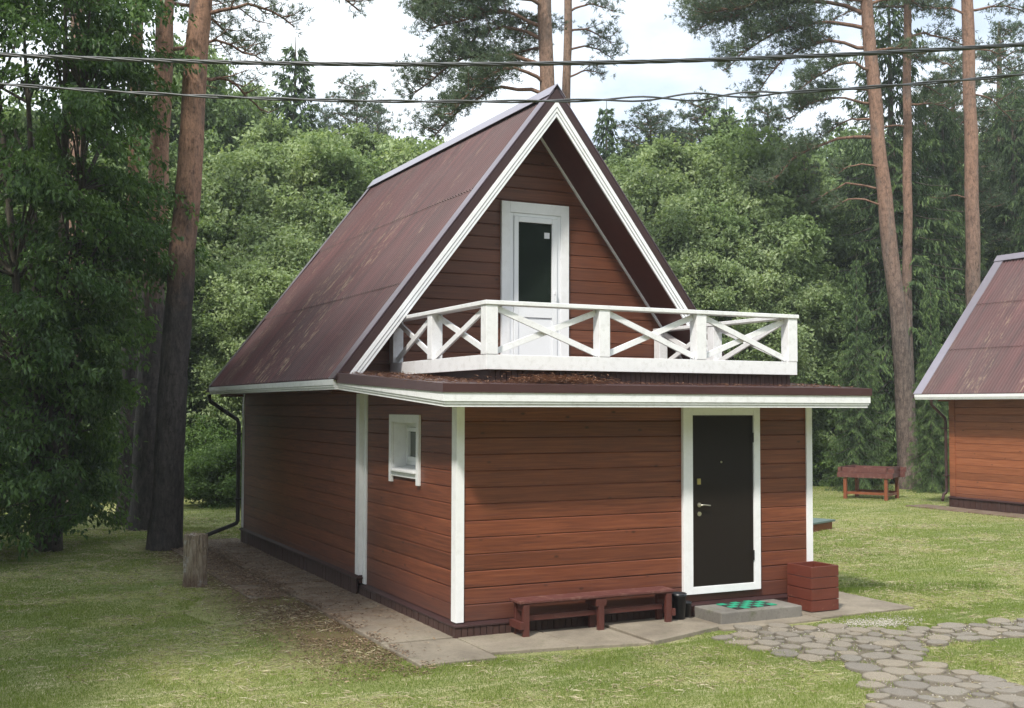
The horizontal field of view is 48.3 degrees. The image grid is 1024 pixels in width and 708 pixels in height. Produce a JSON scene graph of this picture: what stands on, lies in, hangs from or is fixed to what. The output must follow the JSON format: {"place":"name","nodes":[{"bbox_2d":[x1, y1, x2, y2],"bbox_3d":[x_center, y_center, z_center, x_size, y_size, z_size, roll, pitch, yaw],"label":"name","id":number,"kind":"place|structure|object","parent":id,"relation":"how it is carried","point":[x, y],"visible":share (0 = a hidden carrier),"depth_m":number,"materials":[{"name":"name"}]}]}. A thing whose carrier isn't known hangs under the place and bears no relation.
{"place":"outdoors","nodes":[
{"label":"outdoors","id":0,"kind":"place"},
{"bbox_2d":[0,481,1023,707],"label":"ground","id":1,"kind":"structure","parent":0,"point":[228,611],"depth_m":12.11,"materials":[{"name":"green plant"}]},
{"bbox_2d":[1,87,60,149],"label":"leafy tree","id":2,"kind":"object","parent":1,"relation":"on","point":[22,119],"visible":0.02,"depth_m":35.98,"materials":[{"name":"green plant"}]},
{"bbox_2d":[0,132,122,425],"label":"leafy tree","id":3,"kind":"object","parent":1,"relation":"on","point":[52,225],"visible":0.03,"depth_m":32.80,"materials":[{"name":"green plant"}]},
{"bbox_2d":[0,138,174,418],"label":"leafy tree","id":4,"kind":"object","parent":1,"relation":"on","point":[100,159],"visible":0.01,"depth_m":35.61,"materials":[{"name":"green plant"}]},
{"bbox_2d":[0,0,215,561],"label":"leafy tree","id":5,"kind":"object","parent":1,"relation":"on","point":[70,390],"visible":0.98,"depth_m":19.28,"materials":[{"name":"green plant"}]},
{"bbox_2d":[6,191,210,472],"bbox_3d":[-11.252,-0.359,32.757,5.997,8.849,6.413,2,-3,-31],"label":"leafy tree","id":6,"kind":"object","parent":1,"relation":"on","point":[192,398],"visible":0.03,"depth_m":32.33,"materials":[{"name":"green plant"}]},
{"bbox_2d":[141,138,208,194],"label":"leafy tree","id":7,"kind":"object","parent":1,"relation":"on","point":[173,158],"visible":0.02,"depth_m":39.28,"materials":[{"name":"green plant"}]},
{"bbox_2d":[115,0,239,524],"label":"pine tree","id":8,"kind":"object","parent":1,"relation":"on","point":[130,372],"visible":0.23,"depth_m":24.41,"materials":[{"name":"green plant"}]},
{"bbox_2d":[182,532,207,587],"bbox_3d":[-4.466,2.906,16.081,0.363,0.759,0.344,1,-3,-26],"label":"tree stump","id":9,"kind":"object","parent":1,"relation":"on","point":[195,559],"visible":0.98,"depth_m":15.95,"materials":[{"name":"brown wood"}]},
{"bbox_2d":[122,32,274,175],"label":"leafy tree","id":10,"kind":"object","parent":1,"relation":"on","point":[220,130],"visible":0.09,"depth_m":43.05,"materials":[{"name":"green plant"}]},
{"bbox_2d":[126,0,283,530],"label":"pine tree","id":11,"kind":"object","parent":1,"relation":"on","point":[143,456],"visible":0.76,"depth_m":23.50,"materials":[{"name":"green plant"}]},
{"bbox_2d":[147,168,267,267],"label":"leafy tree","id":12,"kind":"object","parent":1,"relation":"on","point":[214,233],"visible":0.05,"depth_m":36.07,"materials":[{"name":"green plant"}]},
{"bbox_2d":[184,437,241,508],"bbox_3d":[-7.464,3.076,28.940,2.900,2.053,3.129,0,-3,14],"label":"bush","id":13,"kind":"object","parent":1,"relation":"on","point":[209,478],"visible":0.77,"depth_m":28.41,"materials":[{"name":"green plant"}]},
{"bbox_2d":[184,419,241,496],"bbox_3d":[-8.448,3.094,31.768,3.037,2.600,3.999,3,-4,-42],"label":"bush","id":14,"kind":"object","parent":1,"relation":"on","point":[203,436],"visible":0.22,"depth_m":31.32,"materials":[{"name":"green plant"}]},
{"bbox_2d":[185,403,241,493],"bbox_3d":[-7.897,2.858,32.699,4.273,3.025,4.611,-2,-3,39],"label":"bush","id":15,"kind":"object","parent":1,"relation":"on","point":[203,417],"visible":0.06,"depth_m":31.66,"materials":[{"name":"green plant"}]},
{"bbox_2d":[186,263,250,426],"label":"leafy tree","id":16,"kind":"object","parent":1,"relation":"on","point":[205,326],"visible":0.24,"depth_m":32.77,"materials":[{"name":"green plant"}]},
{"bbox_2d":[191,232,250,355],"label":"leafy tree","id":17,"kind":"object","parent":1,"relation":"on","point":[216,264],"visible":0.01,"depth_m":34.62,"materials":[{"name":"green plant"}]},
{"bbox_2d":[168,161,286,281],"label":"leafy tree","id":18,"kind":"object","parent":1,"relation":"on","point":[251,202],"visible":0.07,"depth_m":36.78,"materials":[{"name":"green plant"}]},
{"bbox_2d":[186,254,300,436],"bbox_3d":[-7.486,0.586,33.113,4.456,7.016,4.368,-1,-3,22],"label":"leafy tree","id":19,"kind":"object","parent":1,"relation":"on","point":[260,286],"visible":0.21,"depth_m":32.02,"materials":[{"name":"green plant"}]},
{"bbox_2d":[221,80,280,132],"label":"leafy tree","id":20,"kind":"object","parent":1,"relation":"on","point":[266,94],"depth_m":47.49,"materials":[{"name":"green plant"}]},
{"bbox_2d":[145,0,373,550],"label":"pine tree","id":21,"kind":"object","parent":1,"relation":"on","point":[165,529],"visible":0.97,"depth_m":20.29,"materials":[{"name":"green plant"}]},
{"bbox_2d":[195,200,326,291],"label":"leafy tree","id":22,"kind":"object","parent":1,"relation":"on","point":[267,253],"visible":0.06,"depth_m":35.38,"materials":[{"name":"green plant"}]},
{"bbox_2d":[171,129,372,245],"bbox_3d":[-7.921,-1.680,39.399,7.550,12.126,7.701,-1,-3,28],"label":"leafy tree","id":23,"kind":"object","parent":1,"relation":"on","point":[265,158],"visible":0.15,"depth_m":37.69,"materials":[{"name":"green plant"}]},
{"bbox_2d":[212,113,371,176],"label":"leafy tree","id":24,"kind":"object","parent":1,"relation":"on","point":[274,132],"visible":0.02,"depth_m":41.24,"materials":[{"name":"green plant"}]},
{"bbox_2d":[266,37,325,135],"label":"spruce tree","id":25,"kind":"object","parent":1,"relation":"on","point":[294,91],"visible":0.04,"depth_m":46.25,"materials":[{"name":"green plant"}]},
{"bbox_2d":[275,229,323,287],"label":"leafy tree","id":26,"kind":"object","parent":1,"relation":"on","point":[300,263],"visible":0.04,"depth_m":34.05,"materials":[{"name":"green plant"}]},
{"bbox_2d":[264,185,353,254],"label":"leafy tree","id":27,"kind":"object","parent":1,"relation":"on","point":[328,211],"visible":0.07,"depth_m":35.46,"materials":[{"name":"green plant"}]},
{"bbox_2d":[132,535,486,686],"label":"leaf litter","id":28,"kind":"object","parent":1,"relation":"on","point":[234,566],"visible":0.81,"depth_m":14.01,"materials":[{"name":"plant"}]},
{"bbox_2d":[265,129,388,220],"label":"leafy tree","id":29,"kind":"object","parent":1,"relation":"on","point":[343,171],"visible":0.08,"depth_m":37.96,"materials":[{"name":"green plant"}]},
{"bbox_2d":[310,102,347,135],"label":"pine tree","id":30,"kind":"object","parent":1,"relation":"on","point":[325,118],"visible":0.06,"depth_m":56.36,"materials":[{"name":"green plant"}]},
{"bbox_2d":[324,70,395,138],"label":"pine tree","id":31,"kind":"object","parent":1,"relation":"on","point":[359,94],"visible":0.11,"depth_m":50.26,"materials":[{"name":"green plant"}]},
{"bbox_2d":[333,122,428,173],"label":"leafy tree","id":32,"kind":"object","parent":1,"relation":"on","point":[361,139],"visible":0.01,"depth_m":43.79,"materials":[{"name":"green plant"}]},
{"bbox_2d":[362,94,400,138],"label":"pine tree","id":33,"kind":"object","parent":1,"relation":"on","point":[379,123],"visible":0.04,"depth_m":58.38,"materials":[{"name":"green plant"}]},
{"bbox_2d":[363,129,437,190],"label":"leafy tree","id":34,"kind":"object","parent":1,"relation":"on","point":[377,152],"depth_m":42.13,"materials":[{"name":"green plant"}]},
{"bbox_2d":[369,135,447,172],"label":"leafy tree","id":35,"kind":"object","parent":1,"relation":"on","point":[399,156],"visible":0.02,"depth_m":40.41,"materials":[{"name":"green plant"}]},
{"bbox_2d":[371,0,574,141],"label":"pine tree","id":36,"kind":"object","parent":1,"relation":"on","point":[465,48],"visible":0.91,"depth_m":29.93,"materials":[{"name":"green plant"}]},
{"bbox_2d":[0,517,1023,707],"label":"dry strands","id":37,"kind":"object","parent":1,"relation":"on","point":[575,697],"visible":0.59,"depth_m":13.17},
{"bbox_2d":[205,83,871,638],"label":"cottage","id":38,"kind":"structure","parent":1,"relation":"on","point":[517,241],"depth_m":14.41,"materials":[{"name":"brown wood"}]},
{"bbox_2d":[389,414,428,485],"bbox_3d":[-1.230,1.156,13.920,0.260,0.835,1.000,1,-3,-26],"label":"side window","id":39,"kind":"structure","parent":38,"relation":"in","point":[404,430],"depth_m":14.20,"materials":[{"name":"white paint"}]},
{"bbox_2d":[500,200,568,355],"bbox_3d":[0.341,-0.985,16.284,1.085,2.340,0.095,1,-3,-26],"label":"balcony door","id":40,"kind":"structure","parent":38,"relation":"in","point":[534,238],"depth_m":16.30,"materials":[{"name":"white paint"}]},
{"bbox_2d":[345,371,852,387],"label":"needle litter","id":41,"kind":"object","parent":38,"relation":"on","point":[535,379],"visible":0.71,"depth_m":12.78,"materials":[{"name":"brown plant"}]},
{"bbox_2d":[681,407,760,594],"bbox_3d":[2.579,1.745,13.969,1.155,2.315,0.099,1,-3,-26],"label":"front door","id":42,"kind":"structure","parent":38,"relation":"in","point":[721,501],"depth_m":13.97,"materials":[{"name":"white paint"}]},
{"bbox_2d":[562,0,629,106],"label":"pine tree","id":43,"kind":"object","parent":1,"relation":"on","point":[567,56],"visible":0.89,"depth_m":34.34,"materials":[{"name":"green plant"}]},
{"bbox_2d":[592,101,624,163],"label":"spruce tree","id":44,"kind":"object","parent":1,"relation":"on","point":[606,119],"visible":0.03,"depth_m":46.24,"materials":[{"name":"green plant"}]},
{"bbox_2d":[604,144,652,179],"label":"leafy tree","id":45,"kind":"object","parent":1,"relation":"on","point":[614,156],"depth_m":43.84,"materials":[{"name":"green plant"}]},
{"bbox_2d":[607,98,687,169],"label":"pine tree","id":46,"kind":"object","parent":1,"relation":"on","point":[652,121],"visible":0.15,"depth_m":46.12,"materials":[{"name":"green plant"}]},
{"bbox_2d":[617,157,699,227],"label":"leafy tree","id":47,"kind":"object","parent":1,"relation":"on","point":[634,187],"visible":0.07,"depth_m":39.80,"materials":[{"name":"green plant"}]},
{"bbox_2d":[607,141,717,224],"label":"leafy tree","id":48,"kind":"object","parent":1,"relation":"on","point":[615,173],"depth_m":41.87,"materials":[{"name":"green plant"}]},
{"bbox_2d":[642,184,750,292],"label":"leafy tree","id":49,"kind":"object","parent":1,"relation":"on","point":[680,219],"visible":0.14,"depth_m":36.48,"materials":[{"name":"green plant"}]},
{"bbox_2d":[642,86,754,148],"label":"pine tree","id":50,"kind":"object","parent":1,"relation":"on","point":[697,119],"visible":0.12,"depth_m":46.09,"materials":[{"name":"green plant"}]},
{"bbox_2d":[664,248,759,359],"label":"leafy tree","id":51,"kind":"object","parent":1,"relation":"on","point":[700,291],"visible":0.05,"depth_m":35.40,"materials":[{"name":"green plant"}]},
{"bbox_2d":[618,133,825,276],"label":"leafy tree","id":52,"kind":"object","parent":1,"relation":"on","point":[703,165],"visible":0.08,"depth_m":40.26,"materials":[{"name":"green plant"}]},
{"bbox_2d":[647,195,801,359],"bbox_3d":[6.416,-0.596,38.180,6.864,9.922,6.419,-1,-3,24],"label":"leafy tree","id":53,"kind":"object","parent":1,"relation":"on","point":[735,220],"visible":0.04,"depth_m":36.10,"materials":[{"name":"green plant"}]},
{"bbox_2d":[667,225,831,418],"bbox_3d":[7.386,0.146,36.221,5.608,8.264,5.613,-1,-3,30],"label":"leafy tree","id":54,"kind":"object","parent":1,"relation":"on","point":[749,267],"visible":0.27,"depth_m":35.13,"materials":[{"name":"green plant"}]},
{"bbox_2d":[680,103,823,194],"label":"leafy tree","id":55,"kind":"object","parent":1,"relation":"on","point":[728,126],"depth_m":45.22,"materials":[{"name":"green plant"}]},
{"bbox_2d":[667,174,857,438],"bbox_3d":[8.102,-0.813,38.050,7.032,10.354,7.027,1,-3,-11],"label":"leafy tree","id":56,"kind":"object","parent":1,"relation":"on","point":[724,190],"visible":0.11,"depth_m":36.63,"materials":[{"name":"green plant"}]},
{"bbox_2d":[742,93,802,219],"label":"pine tree","id":57,"kind":"object","parent":1,"relation":"on","point":[759,108],"visible":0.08,"depth_m":41.21,"materials":[{"name":"green plant"}]},
{"bbox_2d":[670,124,876,414],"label":"leafy tree","id":58,"kind":"object","parent":1,"relation":"on","point":[756,150],"visible":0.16,"depth_m":40.32,"materials":[{"name":"green plant"}]},
{"bbox_2d":[737,211,869,460],"bbox_3d":[8.499,-0.386,38.108,6.577,9.507,6.150,0,-3,12],"label":"leafy tree","id":59,"kind":"object","parent":1,"relation":"on","point":[830,362],"visible":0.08,"depth_m":36.70,"materials":[{"name":"green plant"}]},
{"bbox_2d":[664,0,948,489],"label":"pine tree","id":60,"kind":"object","parent":1,"relation":"on","point":[723,12],"visible":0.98,"depth_m":36.08,"materials":[{"name":"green plant"}]},
{"bbox_2d":[788,130,843,344],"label":"pine tree","id":61,"kind":"object","parent":1,"relation":"on","point":[814,171],"visible":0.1,"depth_m":42.11,"materials":[{"name":"green plant"}]},
{"bbox_2d":[813,518,834,531],"bbox_3d":[5.987,3.560,23.788,1.050,0.220,1.150,-2,-4,42],"label":"well cover","id":62,"kind":"object","parent":1,"relation":"on","point":[820,524],"visible":0.25,"depth_m":23.60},
{"bbox_2d":[765,123,899,265],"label":"leafy tree","id":63,"kind":"object","parent":1,"relation":"on","point":[829,151],"visible":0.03,"depth_m":60.00,"materials":[{"name":"green plant"}]},
{"bbox_2d":[812,432,852,484],"bbox_3d":[9.753,3.402,37.707,3.488,2.366,3.764,-2,-3,37],"label":"bush","id":64,"kind":"object","parent":1,"relation":"on","point":[819,462],"visible":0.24,"depth_m":36.60,"materials":[{"name":"green plant"}]},
{"bbox_2d":[812,441,860,486],"bbox_3d":[10.309,3.684,37.371,2.923,1.821,2.220,1,-3,-9],"label":"bush","id":65,"kind":"object","parent":1,"relation":"on","point":[817,476],"visible":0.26,"depth_m":36.83,"materials":[{"name":"green plant"}]},
{"bbox_2d":[798,154,881,436],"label":"leafy tree","id":66,"kind":"object","parent":1,"relation":"on","point":[812,158],"visible":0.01,"depth_m":43.78,"materials":[{"name":"green plant"}]},
{"bbox_2d":[819,259,894,492],"bbox_3d":[10.593,0.855,34.800,2.332,7.914,2.174,-2,-3,34],"label":"spruce tree","id":67,"kind":"object","parent":1,"relation":"on","point":[858,414],"visible":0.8,"depth_m":34.69,"materials":[{"name":"green plant"}]},
{"bbox_2d":[837,465,906,500],"bbox_3d":[10.050,3.584,31.891,1.580,0.900,1.350,-2,-3,35],"label":"bench","id":68,"kind":"object","parent":1,"relation":"on","point":[857,472],"visible":1,"depth_m":31.68,"materials":[{"name":"red wood"}]},
{"bbox_2d":[728,620,1023,707],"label":"stone path","id":69,"kind":"structure","parent":1,"relation":"on","point":[956,698],"depth_m":11.12,"materials":[{"name":"grey stone"}]},
{"bbox_2d":[844,662,881,672],"bbox_3d":[3.408,3.063,11.096,0.336,0.060,0.429,2,-3,-11],"label":"stone","id":70,"kind":"object","parent":69,"relation":"on","point":[856,667],"visible":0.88,"depth_m":11.05,"materials":[{"name":"stone"}]},
{"bbox_2d":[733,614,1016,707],"bbox_3d":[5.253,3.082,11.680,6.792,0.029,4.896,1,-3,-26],"label":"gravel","id":71,"kind":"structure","parent":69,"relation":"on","point":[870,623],"depth_m":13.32,"materials":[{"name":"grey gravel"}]},
{"bbox_2d":[862,671,900,681],"bbox_3d":[3.467,3.047,10.710,0.356,0.060,0.325,0,-1,27],"label":"stone","id":72,"kind":"object","parent":69,"relation":"on","point":[883,676],"visible":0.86,"depth_m":10.68,"materials":[{"name":"stone"}]},
{"bbox_2d":[876,659,908,667],"bbox_3d":[3.739,3.069,11.242,0.332,0.060,0.373,-2,-5,25],"label":"stone","id":73,"kind":"object","parent":69,"relation":"on","point":[885,663],"visible":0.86,"depth_m":11.21,"materials":[{"name":"stone"}]},
{"bbox_2d":[879,687,918,698],"bbox_3d":[3.435,3.008,10.080,0.285,0.060,0.348,1,-3,-28],"label":"stone","id":74,"kind":"object","parent":69,"relation":"on","point":[903,693],"visible":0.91,"depth_m":10.04,"materials":[{"name":"stone"}]},
{"bbox_2d":[879,699,931,707],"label":"stone","id":75,"kind":"object","parent":69,"relation":"on","point":[893,703],"visible":0.96,"depth_m":9.68,"materials":[{"name":"stone"}]},
{"bbox_2d":[893,681,930,690],"bbox_3d":[3.631,3.022,10.341,0.337,0.060,0.283,1,-1,-1],"label":"stone","id":76,"kind":"object","parent":69,"relation":"on","point":[917,686],"visible":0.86,"depth_m":10.32,"materials":[{"name":"stone"}]},
{"bbox_2d":[913,667,945,674],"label":"stone","id":77,"kind":"object","parent":69,"relation":"on","point":[927,671],"visible":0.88,"depth_m":10.87,"materials":[{"name":"stone"}]},
{"bbox_2d":[922,675,962,684],"bbox_3d":[3.988,3.036,10.584,0.367,0.060,0.326,0,-4,16],"label":"stone","id":78,"kind":"object","parent":69,"relation":"on","point":[939,679],"visible":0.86,"depth_m":10.53,"materials":[{"name":"stone"}]},
{"bbox_2d":[927,686,970,696],"bbox_3d":[3.900,3.023,10.165,0.391,0.060,0.330,0,-2,-1],"label":"stone","id":79,"kind":"object","parent":69,"relation":"on","point":[948,691],"visible":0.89,"depth_m":10.13,"materials":[{"name":"stone"}]},
{"bbox_2d":[964,698,1010,707],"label":"stone","id":80,"kind":"object","parent":69,"relation":"on","point":[979,703],"visible":0.97,"depth_m":9.71,"materials":[{"name":"stone"}]},
{"bbox_2d":[970,674,1006,682],"bbox_3d":[4.429,3.049,10.646,0.325,0.060,0.342,-1,-4,7],"label":"stone","id":81,"kind":"object","parent":69,"relation":"on","point":[980,678],"visible":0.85,"depth_m":10.62,"materials":[{"name":"stone"}]},
{"bbox_2d":[981,682,1023,693],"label":"stone","id":82,"kind":"object","parent":69,"relation":"on","point":[1014,689],"visible":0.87,"depth_m":10.28,"materials":[{"name":"stone"}]},
{"bbox_2d":[861,422,926,481],"bbox_3d":[12.781,3.551,39.187,2.980,2.445,3.924,-1,-3,16],"label":"bush","id":83,"kind":"object","parent":1,"relation":"on","point":[893,462],"visible":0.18,"depth_m":38.27,"materials":[{"name":"green plant"}]},
{"bbox_2d":[824,0,965,485],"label":"spruce tree","id":84,"kind":"object","parent":1,"relation":"on","point":[885,369],"visible":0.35,"depth_m":40.09,"materials":[{"name":"green plant"}]},
{"bbox_2d":[821,0,985,414],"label":"pine tree","id":85,"kind":"object","parent":1,"relation":"on","point":[907,196],"visible":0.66,"depth_m":38.27,"materials":[{"name":"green plant"}]},
{"bbox_2d":[902,281,949,492],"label":"spruce tree","id":86,"kind":"object","parent":1,"relation":"on","point":[932,439],"visible":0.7,"depth_m":34.42,"materials":[{"name":"green plant"}]},
{"bbox_2d":[869,75,987,340],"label":"tree","id":87,"kind":"object","parent":1,"relation":"on","point":[984,274],"visible":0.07,"depth_m":43.26,"materials":[{"name":"green plant"}]},
{"bbox_2d":[887,76,987,429],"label":"spruce tree","id":88,"kind":"object","parent":1,"relation":"on","point":[956,156],"visible":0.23,"depth_m":41.95,"materials":[{"name":"green plant"}]},
{"bbox_2d":[875,42,1023,319],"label":"pine tree","id":89,"kind":"object","parent":1,"relation":"on","point":[981,112],"visible":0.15,"depth_m":43.69,"materials":[{"name":"green plant"}]},
{"bbox_2d":[908,0,1023,306],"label":"pine tree","id":90,"kind":"object","parent":1,"relation":"on","point":[972,228],"visible":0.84,"depth_m":37.22,"materials":[{"name":"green plant"}]},
{"bbox_2d":[912,252,1023,513],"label":"cottage","id":91,"kind":"structure","parent":1,"relation":"on","point":[974,375],"depth_m":28.48,"materials":[{"name":"orange wood"}]},
{"bbox_2d":[945,16,1023,223],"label":"pine tree","id":92,"kind":"object","parent":1,"relation":"on","point":[1014,27],"visible":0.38,"depth_m":49.26,"materials":[{"name":"green plant"}]},
{"bbox_2d":[962,49,1023,281],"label":"pine tree","id":93,"kind":"object","parent":1,"relation":"on","point":[1019,70],"visible":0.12,"depth_m":46.23,"materials":[{"name":"green plant"}]},
{"bbox_2d":[978,64,1023,281],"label":"spruce tree","id":94,"kind":"object","parent":1,"relation":"on","point":[1008,150],"visible":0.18,"depth_m":44.20,"materials":[{"name":"green plant"}]},
{"bbox_2d":[1002,123,1023,253],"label":"spruce tree","id":95,"kind":"object","parent":1,"relation":"on","point":[1018,229],"visible":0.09,"depth_m":42.59,"materials":[{"name":"green plant"}]},
{"bbox_2d":[0,42,1023,66],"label":"power cable","id":96,"kind":"object","parent":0,"point":[533,63],"visible":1,"depth_m":7.99,"materials":[{"name":"black rubber"}]},
{"bbox_2d":[0,73,1023,103],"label":"power cable","id":97,"kind":"object","parent":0,"point":[499,101],"visible":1,"depth_m":7.99,"materials":[{"name":"black rubber"}]},
{"bbox_2d":[0,0,1023,247],"label":"sky","id":98,"kind":"structure","parent":0,"point":[334,36],"materials":[{"name":"white"}]},
{"bbox_2d":[173,504,1023,667],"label":"path","id":99,"kind":"structure","parent":0,"point":[645,632],"depth_m":13.06,"materials":[{"name":"concrete"}]},
{"bbox_2d":[509,586,675,636],"bbox_3d":[0.932,2.925,12.927,2.025,0.423,0.273,1,-3,-26],"label":"bench","id":100,"kind":"object","parent":99,"relation":"on","point":[519,623],"visible":0.86,"depth_m":12.84,"materials":[{"name":"red wood"}]},
{"bbox_2d":[672,592,686,619],"bbox_3d":[1.959,2.963,13.439,0.192,0.300,0.190,1,-3,-26],"label":"trash can","id":101,"kind":"object","parent":99,"relation":"on","point":[679,602],"visible":0.84,"depth_m":13.37,"materials":[{"name":"black plastic"}]},
{"bbox_2d":[695,599,801,623],"bbox_3d":[2.838,3.100,13.718,1.200,0.155,0.530,1,-3,-26],"label":"door step","id":102,"kind":"object","parent":99,"relation":"on","point":[717,614],"depth_m":13.51,"materials":[{"name":"grey concrete"}]},
{"bbox_2d":[716,600,776,608],"bbox_3d":[2.828,3.018,13.768,0.626,0.010,0.376,2,-3,-30],"label":"door mat","id":103,"kind":"object","parent":102,"relation":"on","point":[746,604],"depth_m":13.74,"materials":[{"name":"green rubber"}]},
{"bbox_2d":[787,561,838,611],"bbox_3d":[3.759,2.899,14.272,0.442,0.544,0.442,2,-3,-27],"label":"planter box","id":104,"kind":"object","parent":99,"relation":"on","point":[812,586],"visible":0.97,"depth_m":14.11,"materials":[{"name":"paint"}]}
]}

